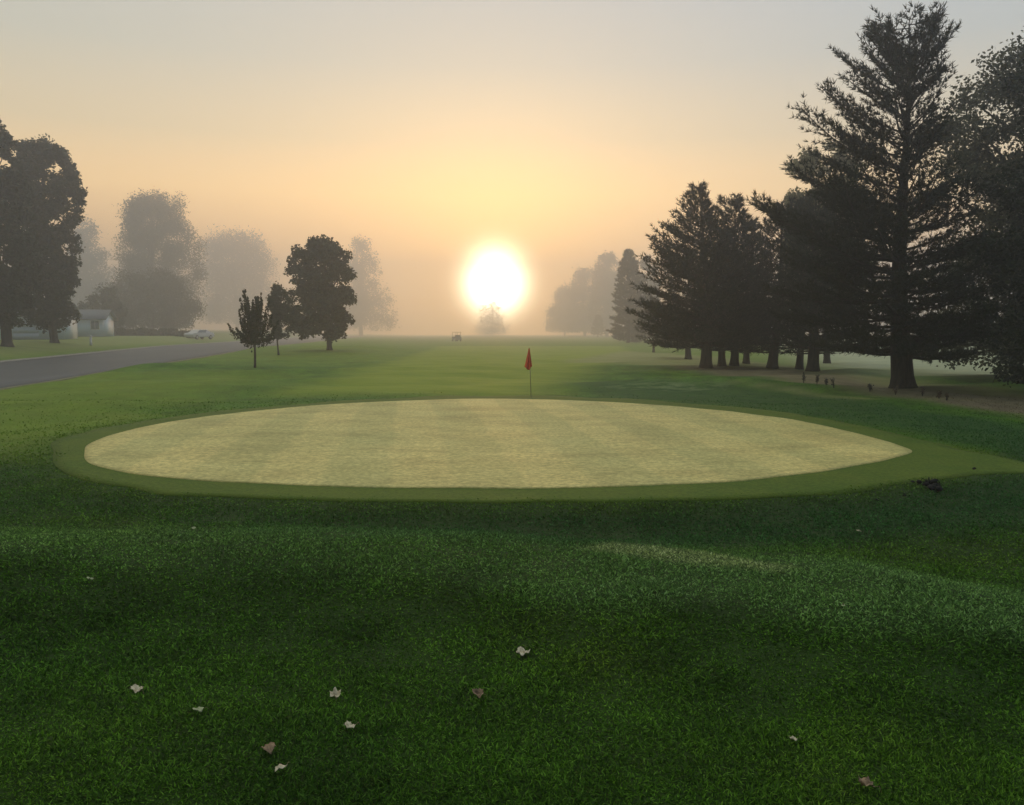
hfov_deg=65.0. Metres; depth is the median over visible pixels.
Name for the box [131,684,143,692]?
fallen leaf
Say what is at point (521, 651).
fallen leaf
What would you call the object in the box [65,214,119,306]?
misty tree
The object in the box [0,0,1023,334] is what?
sky
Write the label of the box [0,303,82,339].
house
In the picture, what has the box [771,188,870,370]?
pine tree
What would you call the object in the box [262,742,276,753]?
fallen leaf
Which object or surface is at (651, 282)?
misty tree
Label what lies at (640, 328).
pine tree
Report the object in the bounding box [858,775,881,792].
fallen leaf
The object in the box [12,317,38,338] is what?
garage door
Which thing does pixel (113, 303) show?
misty tree
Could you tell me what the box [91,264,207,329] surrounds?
misty tree
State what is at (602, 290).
misty tree
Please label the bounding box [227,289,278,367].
sapling
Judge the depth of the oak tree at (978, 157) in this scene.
28.43 m
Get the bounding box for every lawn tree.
[266,281,306,354]
[283,234,357,349]
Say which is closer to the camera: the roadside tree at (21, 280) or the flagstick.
the flagstick
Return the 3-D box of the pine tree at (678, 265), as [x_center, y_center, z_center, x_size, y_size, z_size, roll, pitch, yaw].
[8.319,-5.599,35.411,7.023,8.347,7.177,0,5,0]
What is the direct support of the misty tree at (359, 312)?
on the lawn at (374, 366)
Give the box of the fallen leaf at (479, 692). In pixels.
[472,688,487,698]
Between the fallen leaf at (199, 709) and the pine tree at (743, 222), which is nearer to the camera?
the fallen leaf at (199, 709)
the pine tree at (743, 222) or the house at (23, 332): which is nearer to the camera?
the pine tree at (743, 222)
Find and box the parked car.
[184,329,213,338]
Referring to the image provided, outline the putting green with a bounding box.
[84,399,911,488]
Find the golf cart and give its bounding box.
[452,332,461,340]
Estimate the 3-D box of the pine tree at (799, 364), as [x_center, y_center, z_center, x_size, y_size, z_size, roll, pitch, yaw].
[13.033,-5.372,36.232,3.555,7.940,3.751,0,5,0]
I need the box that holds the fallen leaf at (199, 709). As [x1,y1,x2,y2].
[193,707,208,711]
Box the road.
[0,336,362,387]
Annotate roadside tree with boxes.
[0,120,44,346]
[10,133,87,342]
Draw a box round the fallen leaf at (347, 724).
[343,721,355,727]
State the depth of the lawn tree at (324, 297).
57.70 m
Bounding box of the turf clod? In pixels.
[911,478,942,491]
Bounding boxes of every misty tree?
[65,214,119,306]
[77,286,130,327]
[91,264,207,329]
[110,186,211,329]
[192,222,282,328]
[344,234,399,335]
[472,300,511,334]
[543,282,579,335]
[561,264,598,335]
[584,250,628,336]
[639,254,659,338]
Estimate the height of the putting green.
0.106 m
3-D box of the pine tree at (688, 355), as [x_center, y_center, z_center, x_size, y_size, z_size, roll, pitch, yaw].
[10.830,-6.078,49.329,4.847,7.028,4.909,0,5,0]
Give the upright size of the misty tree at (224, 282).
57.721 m
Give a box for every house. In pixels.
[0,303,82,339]
[77,309,117,336]
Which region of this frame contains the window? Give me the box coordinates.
[90,320,99,328]
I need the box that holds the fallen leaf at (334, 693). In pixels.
[330,687,340,702]
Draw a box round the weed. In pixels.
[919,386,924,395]
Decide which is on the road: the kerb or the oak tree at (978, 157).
the kerb
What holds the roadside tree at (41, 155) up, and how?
on the lawn at (374, 366)
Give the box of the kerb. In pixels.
[0,337,295,361]
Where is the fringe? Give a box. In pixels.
[51,395,1023,503]
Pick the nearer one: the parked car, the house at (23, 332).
the house at (23, 332)
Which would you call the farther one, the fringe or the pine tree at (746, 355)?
the pine tree at (746, 355)
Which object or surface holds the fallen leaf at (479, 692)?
on the lawn at (374, 366)
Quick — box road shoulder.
[0,337,354,389]
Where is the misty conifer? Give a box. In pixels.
[605,248,651,342]
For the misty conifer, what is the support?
on the lawn at (374, 366)
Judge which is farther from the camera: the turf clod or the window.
the window
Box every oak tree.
[916,30,1023,370]
[958,51,1023,387]
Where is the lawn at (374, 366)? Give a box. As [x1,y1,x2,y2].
[0,330,1023,804]
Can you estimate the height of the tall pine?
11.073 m
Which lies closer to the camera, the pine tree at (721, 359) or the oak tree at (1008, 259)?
the oak tree at (1008, 259)
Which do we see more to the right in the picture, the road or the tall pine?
the tall pine
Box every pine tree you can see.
[625,181,777,367]
[633,294,666,351]
[649,248,717,358]
[683,192,778,365]
[690,225,760,365]
[729,217,777,363]
[741,195,824,368]
[765,195,826,369]
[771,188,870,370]
[780,139,872,362]
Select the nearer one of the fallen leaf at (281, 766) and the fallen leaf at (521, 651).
the fallen leaf at (281, 766)
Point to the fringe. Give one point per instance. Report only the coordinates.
(931, 460)
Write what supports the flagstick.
in the putting green
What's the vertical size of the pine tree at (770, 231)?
7.776 m
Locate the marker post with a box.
[89,335,91,345]
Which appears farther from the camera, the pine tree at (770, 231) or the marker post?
the marker post
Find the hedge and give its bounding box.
[114,327,194,337]
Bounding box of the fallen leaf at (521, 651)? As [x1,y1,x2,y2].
[516,646,529,655]
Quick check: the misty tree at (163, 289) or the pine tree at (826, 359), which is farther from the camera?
the misty tree at (163, 289)
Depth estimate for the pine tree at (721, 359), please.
36.13 m
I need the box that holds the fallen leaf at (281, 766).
[275,763,287,771]
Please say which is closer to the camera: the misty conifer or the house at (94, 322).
the house at (94, 322)
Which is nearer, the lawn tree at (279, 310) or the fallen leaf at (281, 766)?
the fallen leaf at (281, 766)
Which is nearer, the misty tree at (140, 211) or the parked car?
the parked car
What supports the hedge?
on the lawn at (374, 366)
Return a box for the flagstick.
[524,348,531,397]
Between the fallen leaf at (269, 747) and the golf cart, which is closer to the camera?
the fallen leaf at (269, 747)
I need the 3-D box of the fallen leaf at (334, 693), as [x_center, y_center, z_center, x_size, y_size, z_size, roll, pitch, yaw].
[-0.827,1.371,3.761,0.053,0.035,0.095,-1,16,-11]
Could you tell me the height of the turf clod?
0.142 m
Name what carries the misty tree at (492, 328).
on the lawn at (374, 366)
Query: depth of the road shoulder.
29.46 m
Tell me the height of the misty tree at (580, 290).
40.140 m
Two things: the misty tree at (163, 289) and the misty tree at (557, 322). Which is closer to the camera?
the misty tree at (163, 289)
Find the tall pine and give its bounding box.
[745,0,1011,388]
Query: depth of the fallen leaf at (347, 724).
3.42 m

